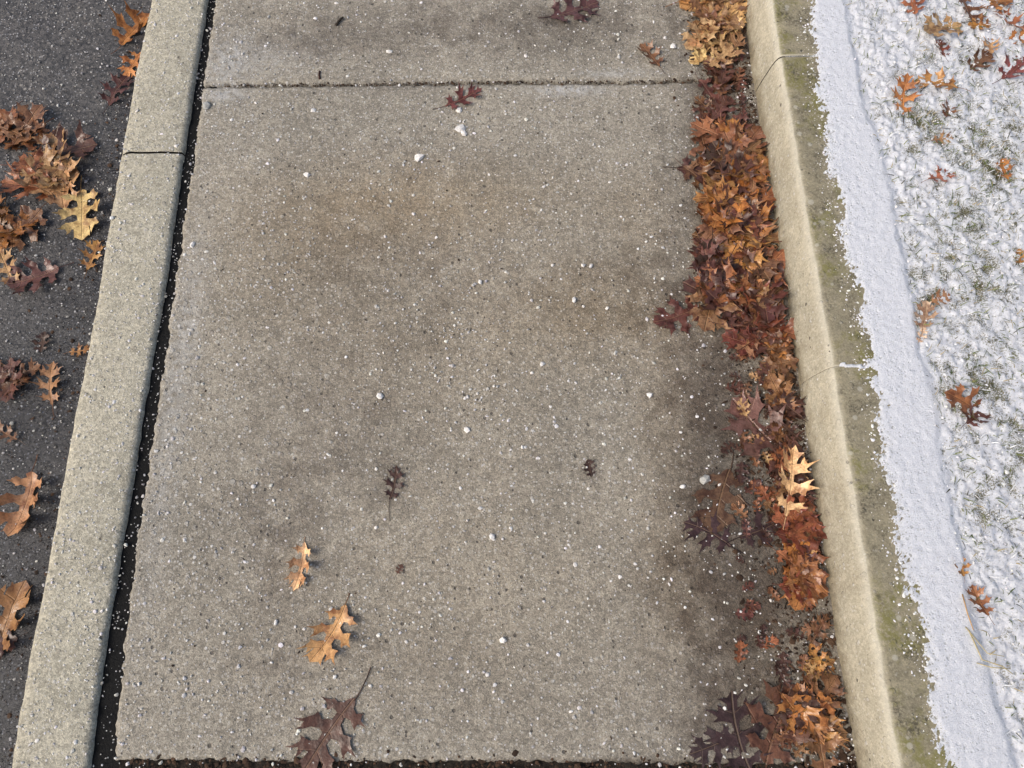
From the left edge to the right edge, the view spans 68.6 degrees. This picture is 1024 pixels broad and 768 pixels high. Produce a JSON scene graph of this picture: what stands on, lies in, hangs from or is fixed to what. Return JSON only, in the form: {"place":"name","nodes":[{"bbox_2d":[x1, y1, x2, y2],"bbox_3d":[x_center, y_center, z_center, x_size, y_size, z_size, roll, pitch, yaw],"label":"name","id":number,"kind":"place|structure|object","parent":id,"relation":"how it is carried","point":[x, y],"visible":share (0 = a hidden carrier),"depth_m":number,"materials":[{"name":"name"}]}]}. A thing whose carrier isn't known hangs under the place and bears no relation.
{"place":"outdoors","nodes":[
{"label":"outdoors","id":0,"kind":"place"},
{"bbox_2d":[0,0,151,767],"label":"asphalt road","id":1,"kind":"structure","parent":0,"point":[38,41],"depth_m":1.79,"materials":[{"name":"black asphalt"}]},
{"bbox_2d":[0,248,20,295],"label":"oak leaf","id":2,"kind":"object","parent":1,"relation":"on","point":[3,259],"visible":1,"depth_m":1.78,"materials":[{"name":"plant"}]},
{"bbox_2d":[0,422,24,444],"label":"oak leaf","id":3,"kind":"object","parent":1,"relation":"on","point":[6,434],"visible":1,"depth_m":1.65,"materials":[{"name":"brown plant"}]},
{"bbox_2d":[0,629,27,659],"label":"oak leaf","id":4,"kind":"object","parent":1,"relation":"on","point":[11,638],"visible":0.98,"depth_m":1.51,"materials":[{"name":"plant"}]},
{"bbox_2d":[0,580,30,654],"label":"oak leaf","id":5,"kind":"object","parent":1,"relation":"on","point":[13,599],"visible":1,"depth_m":1.53,"materials":[{"name":"brown plant"}]},
{"bbox_2d":[0,367,30,396],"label":"oak leaf","id":6,"kind":"object","parent":1,"relation":"on","point":[4,386],"visible":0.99,"depth_m":1.69,"materials":[{"name":"brown plant"}]},
{"bbox_2d":[0,454,41,535],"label":"oak leaf","id":7,"kind":"object","parent":1,"relation":"on","point":[26,499],"visible":1,"depth_m":1.60,"materials":[{"name":"brown plant"}]},
{"bbox_2d":[8,358,40,384],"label":"oak leaf","id":8,"kind":"object","parent":1,"relation":"on","point":[32,368],"visible":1,"depth_m":1.70,"materials":[{"name":"brown plant"}]},
{"bbox_2d":[6,256,73,293],"bbox_3d":[-1.119,-0.252,1.762,0.151,0.030,0.107,-1,71,0],"label":"oak leaf","id":9,"kind":"object","parent":1,"relation":"on","point":[36,276],"visible":1,"depth_m":1.78,"materials":[{"name":"brown plant"}]},
{"bbox_2d":[0,100,80,402],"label":"road leaf pile","id":10,"kind":"object","parent":1,"relation":"on","point":[41,176],"visible":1,"depth_m":1.85,"materials":[{"name":"brown plant"}]},
{"bbox_2d":[32,331,50,356],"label":"oak leaf","id":11,"kind":"object","parent":1,"relation":"on","point":[42,342],"visible":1,"depth_m":1.72,"materials":[{"name":"brown plant"}]},
{"bbox_2d":[29,361,62,416],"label":"oak leaf","id":12,"kind":"object","parent":1,"relation":"on","point":[51,372],"visible":1,"depth_m":1.69,"materials":[{"name":"brown plant"}]},
{"bbox_2d":[32,120,97,162],"bbox_3d":[-1.133,-0.583,1.872,0.180,0.035,0.128,-35,75,-11],"label":"oak leaf","id":13,"kind":"object","parent":1,"relation":"on","point":[80,147],"visible":0.87,"depth_m":1.89,"materials":[{"name":"brown plant"}]},
{"bbox_2d":[52,175,99,239],"bbox_3d":[-1.060,-0.433,1.815,0.124,0.046,0.169,-35,75,-11],"label":"oak leaf","id":14,"kind":"object","parent":1,"relation":"on","point":[80,226],"visible":1,"depth_m":1.82,"materials":[{"name":"yellow plant"}]},
{"bbox_2d":[64,343,89,356],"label":"oak leaf","id":15,"kind":"object","parent":1,"relation":"on","point":[72,351],"visible":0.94,"depth_m":1.72,"materials":[{"name":"brown plant"}]},
{"bbox_2d":[76,239,104,278],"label":"oak leaf","id":16,"kind":"object","parent":1,"relation":"on","point":[94,247],"visible":1,"depth_m":1.79,"materials":[{"name":"orange plant"}]},
{"bbox_2d":[96,73,134,113],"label":"oak leaf","id":17,"kind":"object","parent":1,"relation":"on","point":[120,82],"visible":1,"depth_m":1.95,"materials":[{"name":"brown plant"}]},
{"bbox_2d":[117,50,140,76],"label":"oak leaf","id":18,"kind":"object","parent":1,"relation":"on","point":[129,69],"visible":0.73,"depth_m":1.97,"materials":[{"name":"orange plant"}]},
{"bbox_2d":[109,0,149,53],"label":"oak leaf","id":19,"kind":"object","parent":1,"relation":"on","point":[140,20],"visible":0.88,"depth_m":2.00,"materials":[{"name":"brown plant"}]},
{"bbox_2d":[0,0,845,767],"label":"rock salt grit","id":20,"kind":"object","parent":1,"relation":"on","point":[380,396],"visible":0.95,"depth_m":1.58,"materials":[{"name":"white stone"}]},
{"bbox_2d":[1,0,857,767],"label":"dark leaf crumbs","id":21,"kind":"object","parent":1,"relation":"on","point":[843,756],"visible":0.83,"depth_m":1.45,"materials":[{"name":"brown plant"}]},
{"bbox_2d":[135,56,837,378],"bbox_3d":[0.000,0.020,1.609,1.800,0.001,19.000,-1,71,0],"label":"sidewalk bedding","id":22,"kind":"object","parent":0,"point":[172,152],"depth_m":1.81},
{"bbox_2d":[92,0,216,767],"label":"black expansion joint","id":23,"kind":"object","parent":22,"relation":"on","point":[114,661],"visible":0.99,"depth_m":1.53,"materials":[{"name":"black rubber"}]},
{"bbox_2d":[203,0,751,87],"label":"concrete sidewalk slab","id":24,"kind":"structure","parent":22,"relation":"on","point":[474,18],"depth_m":1.87,"materials":[{"name":"grey concrete"}]},
{"bbox_2d":[538,0,599,22],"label":"oak leaf","id":25,"kind":"object","parent":24,"relation":"on","point":[588,6],"visible":1,"depth_m":1.90,"materials":[{"name":"brown plant"}]},
{"bbox_2d":[637,40,663,71],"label":"oak leaf","id":26,"kind":"object","parent":24,"relation":"on","point":[644,47],"visible":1,"depth_m":1.86,"materials":[{"name":"brown plant"}]},
{"bbox_2d":[115,82,856,764],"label":"concrete sidewalk slab","id":27,"kind":"structure","parent":22,"relation":"on","point":[225,442],"depth_m":1.54,"materials":[{"name":"grey concrete"}]},
{"bbox_2d":[284,539,310,590],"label":"oak leaf","id":28,"kind":"object","parent":27,"relation":"on","point":[298,577],"visible":1,"depth_m":1.46,"materials":[{"name":"brown plant"}]},
{"bbox_2d":[297,593,357,665],"bbox_3d":[-0.335,0.471,1.409,0.137,0.029,0.091,-42,76,-13],"label":"oak leaf","id":29,"kind":"object","parent":27,"relation":"on","point":[320,650],"visible":1,"depth_m":1.42,"materials":[{"name":"brown plant"}]},
{"bbox_2d":[286,667,370,767],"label":"oak leaf","id":30,"kind":"object","parent":27,"relation":"on","point":[317,752],"visible":1,"depth_m":1.37,"materials":[{"name":"brown plant"}]},
{"bbox_2d":[382,465,404,518],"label":"oak leaf","id":31,"kind":"object","parent":27,"relation":"on","point":[395,475],"visible":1,"depth_m":1.51,"materials":[{"name":"brown plant"}]},
{"bbox_2d":[395,564,403,573],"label":"oak leaf","id":32,"kind":"object","parent":27,"relation":"on","point":[401,566],"visible":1,"depth_m":1.46,"materials":[{"name":"brown plant"}]},
{"bbox_2d":[435,81,482,109],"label":"oak leaf","id":33,"kind":"object","parent":27,"relation":"on","point":[461,97],"visible":1,"depth_m":1.82,"materials":[{"name":"brown plant"}]},
{"bbox_2d":[584,459,598,492],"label":"oak leaf","id":34,"kind":"object","parent":27,"relation":"on","point":[590,469],"visible":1,"depth_m":1.52,"materials":[{"name":"brown plant"}]},
{"bbox_2d":[653,296,704,335],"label":"oak leaf","id":35,"kind":"object","parent":27,"relation":"on","point":[680,314],"visible":0.94,"depth_m":1.63,"materials":[{"name":"brown plant"}]},
{"bbox_2d":[683,509,744,554],"bbox_3d":[0.395,0.289,1.482,0.121,0.003,0.098,-1,71,0],"label":"oak leaf","id":36,"kind":"object","parent":27,"relation":"on","point":[696,527],"visible":1,"depth_m":1.48,"materials":[{"name":"brown plant"}]},
{"bbox_2d":[689,724,747,767],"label":"oak leaf","id":37,"kind":"object","parent":27,"relation":"on","point":[701,749],"visible":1,"depth_m":1.36,"materials":[{"name":"brown plant"}]},
{"bbox_2d":[690,452,749,532],"bbox_3d":[0.426,0.219,1.504,0.109,0.006,0.171,34,75,11],"label":"oak leaf","id":38,"kind":"object","parent":27,"relation":"on","point":[721,495],"visible":1,"depth_m":1.50,"materials":[{"name":"brown plant"}]},
{"bbox_2d":[702,689,771,767],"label":"oak leaf","id":39,"kind":"object","parent":27,"relation":"on","point":[734,714],"visible":1,"depth_m":1.36,"materials":[{"name":"brown plant"}]},
{"bbox_2d":[726,506,781,547],"bbox_3d":[0.487,0.293,1.479,0.126,0.004,0.082,-41,76,-12],"label":"oak leaf","id":40,"kind":"object","parent":27,"relation":"on","point":[757,521],"visible":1,"depth_m":1.48,"materials":[{"name":"brown plant"}]},
{"bbox_2d":[663,0,850,767],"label":"oak leaf pile","id":41,"kind":"object","parent":27,"relation":"on","point":[734,283],"visible":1,"depth_m":1.61,"materials":[{"name":"brown plant"}]},
{"bbox_2d":[721,385,813,480],"bbox_3d":[0.515,0.121,1.526,0.153,0.026,0.246,-20,72,-6],"label":"oak leaf","id":42,"kind":"object","parent":27,"relation":"on","point":[738,426],"visible":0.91,"depth_m":1.55,"materials":[{"name":"brown plant"}]},
{"bbox_2d":[744,679,821,767],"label":"oak leaf","id":43,"kind":"object","parent":27,"relation":"on","point":[767,745],"visible":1,"depth_m":1.36,"materials":[{"name":"brown plant"}]},
{"bbox_2d":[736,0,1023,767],"bbox_3d":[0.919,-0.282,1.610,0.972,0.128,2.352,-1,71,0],"label":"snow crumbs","id":44,"kind":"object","parent":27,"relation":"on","point":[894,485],"visible":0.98,"depth_m":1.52,"materials":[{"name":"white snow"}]},
{"bbox_2d":[119,758,855,767],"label":"joint debris","id":45,"kind":"object","parent":22,"relation":"on","point":[405,763],"visible":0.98,"depth_m":1.36,"materials":[{"name":"black soil"}]},
{"bbox_2d":[744,0,818,90],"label":"concrete lawn kerb","id":46,"kind":"structure","parent":22,"relation":"on","point":[775,29],"depth_m":1.75,"materials":[{"name":"beige concrete"}]},
{"bbox_2d":[755,57,873,384],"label":"concrete lawn kerb","id":47,"kind":"structure","parent":22,"relation":"on","point":[816,279],"depth_m":1.60,"materials":[{"name":"beige concrete"}]},
{"bbox_2d":[799,366,956,767],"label":"concrete lawn kerb","id":48,"kind":"structure","parent":22,"relation":"on","point":[885,689],"depth_m":1.36,"materials":[{"name":"beige concrete"}]},
{"bbox_2d":[785,0,1023,767],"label":"snowy lawn","id":49,"kind":"structure","parent":0,"point":[965,698],"depth_m":1.50,"materials":[{"name":"white snow"}]},
{"bbox_2d":[891,73,923,122],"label":"oak leaf","id":50,"kind":"object","parent":49,"relation":"on","point":[905,85],"visible":1,"depth_m":1.66,"materials":[{"name":"orange plant"}]},
{"bbox_2d":[901,0,924,20],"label":"oak leaf","id":51,"kind":"object","parent":49,"relation":"on","point":[913,4],"visible":1,"depth_m":1.75,"materials":[{"name":"orange plant"}]},
{"bbox_2d":[916,326,927,341],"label":"oak leaf","id":52,"kind":"object","parent":49,"relation":"on","point":[923,331],"visible":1,"depth_m":1.49,"materials":[{"name":"brown plant"}]},
{"bbox_2d":[913,299,940,338],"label":"oak leaf","id":53,"kind":"object","parent":49,"relation":"on","point":[926,308],"visible":1,"depth_m":1.50,"materials":[{"name":"brown plant"}]},
{"bbox_2d":[921,165,954,182],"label":"oak leaf","id":54,"kind":"object","parent":49,"relation":"on","point":[939,176],"visible":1,"depth_m":1.60,"materials":[{"name":"brown plant"}]},
{"bbox_2d":[930,286,950,304],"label":"oak leaf","id":55,"kind":"object","parent":49,"relation":"on","point":[936,299],"visible":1,"depth_m":1.51,"materials":[{"name":"orange plant"}]},
{"bbox_2d":[927,130,953,144],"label":"oak leaf","id":56,"kind":"object","parent":49,"relation":"on","point":[941,137],"visible":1,"depth_m":1.63,"materials":[{"name":"brown plant"}]},
{"bbox_2d":[915,66,970,91],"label":"oak leaf","id":57,"kind":"object","parent":49,"relation":"on","point":[940,74],"visible":1,"depth_m":1.68,"materials":[{"name":"orange plant"}]},
{"bbox_2d":[935,39,951,61],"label":"oak leaf","id":58,"kind":"object","parent":49,"relation":"on","point":[941,48],"visible":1,"depth_m":1.71,"materials":[{"name":"red plant"}]},
{"bbox_2d":[923,7,971,36],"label":"oak leaf","id":59,"kind":"object","parent":49,"relation":"on","point":[931,27],"visible":1,"depth_m":1.72,"materials":[{"name":"brown plant"}]},
{"bbox_2d":[942,98,956,119],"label":"oak leaf","id":60,"kind":"object","parent":49,"relation":"on","point":[947,108],"visible":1,"depth_m":1.66,"materials":[{"name":"plant"}]},
{"bbox_2d":[954,557,971,579],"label":"oak leaf","id":61,"kind":"object","parent":49,"relation":"on","point":[962,572],"visible":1,"depth_m":1.34,"materials":[{"name":"brown plant"}]},
{"bbox_2d":[962,594,973,629],"bbox_3d":[0.795,0.398,1.310,0.008,0.008,0.061,-1,71,0],"label":"grass straw","id":62,"kind":"object","parent":49,"relation":"on","point":[967,611],"depth_m":1.31,"materials":[{"name":"beige plant"}]},
{"bbox_2d":[958,0,986,23],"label":"oak leaf","id":63,"kind":"object","parent":49,"relation":"on","point":[968,9],"visible":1,"depth_m":1.74,"materials":[{"name":"brown plant"}]},
{"bbox_2d":[961,401,990,427],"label":"oak leaf","id":64,"kind":"object","parent":49,"relation":"on","point":[971,419],"visible":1,"depth_m":1.43,"materials":[{"name":"brown plant"}]},
{"bbox_2d":[944,383,990,419],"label":"oak leaf","id":65,"kind":"object","parent":64,"relation":"on","point":[955,396],"visible":1,"depth_m":1.43,"materials":[{"name":"brown plant"}]},
{"bbox_2d":[965,585,994,624],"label":"oak leaf","id":66,"kind":"object","parent":49,"relation":"on","point":[975,592],"visible":1,"depth_m":1.32,"materials":[{"name":"brown plant"}]},
{"bbox_2d":[968,14,991,29],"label":"oak leaf","id":67,"kind":"object","parent":49,"relation":"on","point":[974,24],"visible":1,"depth_m":1.73,"materials":[{"name":"orange plant"}]},
{"bbox_2d":[967,44,997,70],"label":"oak leaf","id":68,"kind":"object","parent":49,"relation":"on","point":[985,58],"visible":1,"depth_m":1.70,"materials":[{"name":"brown plant"}]},
{"bbox_2d":[965,627,1003,656],"bbox_3d":[0.810,0.449,1.293,0.073,0.008,0.017,40,76,13],"label":"grass straw","id":69,"kind":"object","parent":49,"relation":"on","point":[980,644],"depth_m":1.29,"materials":[{"name":"beige plant"}]},
{"bbox_2d":[969,630,1012,673],"bbox_3d":[0.813,0.466,1.286,0.025,0.010,0.093,-38,75,-12],"label":"grass straw","id":70,"kind":"object","parent":49,"relation":"on","point":[985,660],"depth_m":1.28,"materials":[{"name":"beige plant"}]},
{"bbox_2d":[982,36,1003,56],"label":"oak leaf","id":71,"kind":"object","parent":49,"relation":"on","point":[990,47],"visible":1,"depth_m":1.71,"materials":[{"name":"plant"}]},
{"bbox_2d":[977,663,1010,668],"bbox_3d":[0.822,0.483,1.281,0.055,0.007,0.005,10,72,3],"label":"grass straw","id":72,"kind":"object","parent":49,"relation":"on","point":[993,667],"depth_m":1.28,"materials":[{"name":"beige plant"}]},
{"bbox_2d":[980,0,1012,9],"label":"oak leaf","id":73,"kind":"object","parent":49,"relation":"on","point":[994,3],"visible":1,"depth_m":1.75,"materials":[{"name":"orange plant"}]},
{"bbox_2d":[993,157,1013,184],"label":"oak leaf","id":74,"kind":"object","parent":49,"relation":"on","point":[1004,170],"visible":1,"depth_m":1.61,"materials":[{"name":"orange plant"}]},
{"bbox_2d":[992,50,1023,83],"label":"oak leaf","id":75,"kind":"object","parent":49,"relation":"on","point":[1014,69],"visible":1,"depth_m":1.69,"materials":[{"name":"red plant"}]},
{"bbox_2d":[993,6,1023,29],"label":"oak leaf","id":76,"kind":"object","parent":49,"relation":"on","point":[1016,19],"visible":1,"depth_m":1.73,"materials":[{"name":"orange plant"}]},
{"bbox_2d":[1005,28,1023,44],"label":"oak leaf","id":77,"kind":"object","parent":49,"relation":"on","point":[1014,32],"visible":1,"depth_m":1.72,"materials":[{"name":"orange plant"}]},
{"bbox_2d":[1014,249,1023,268],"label":"oak leaf","id":78,"kind":"object","parent":49,"relation":"on","point":[1021,257],"visible":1,"depth_m":1.54,"materials":[{"name":"orange plant"}]},
{"label":"ground","id":79,"kind":"structure","parent":0,"visible":0},
{"bbox_2d":[12,153,184,767],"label":"concrete road curb","id":80,"kind":"structure","parent":79,"relation":"on","point":[139,228],"depth_m":1.52,"materials":[{"name":"beige concrete"}]},
{"bbox_2d":[122,0,208,155],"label":"concrete road curb","id":81,"kind":"structure","parent":79,"relation":"on","point":[171,111],"depth_m":1.84,"materials":[{"name":"beige concrete"}]}
]}

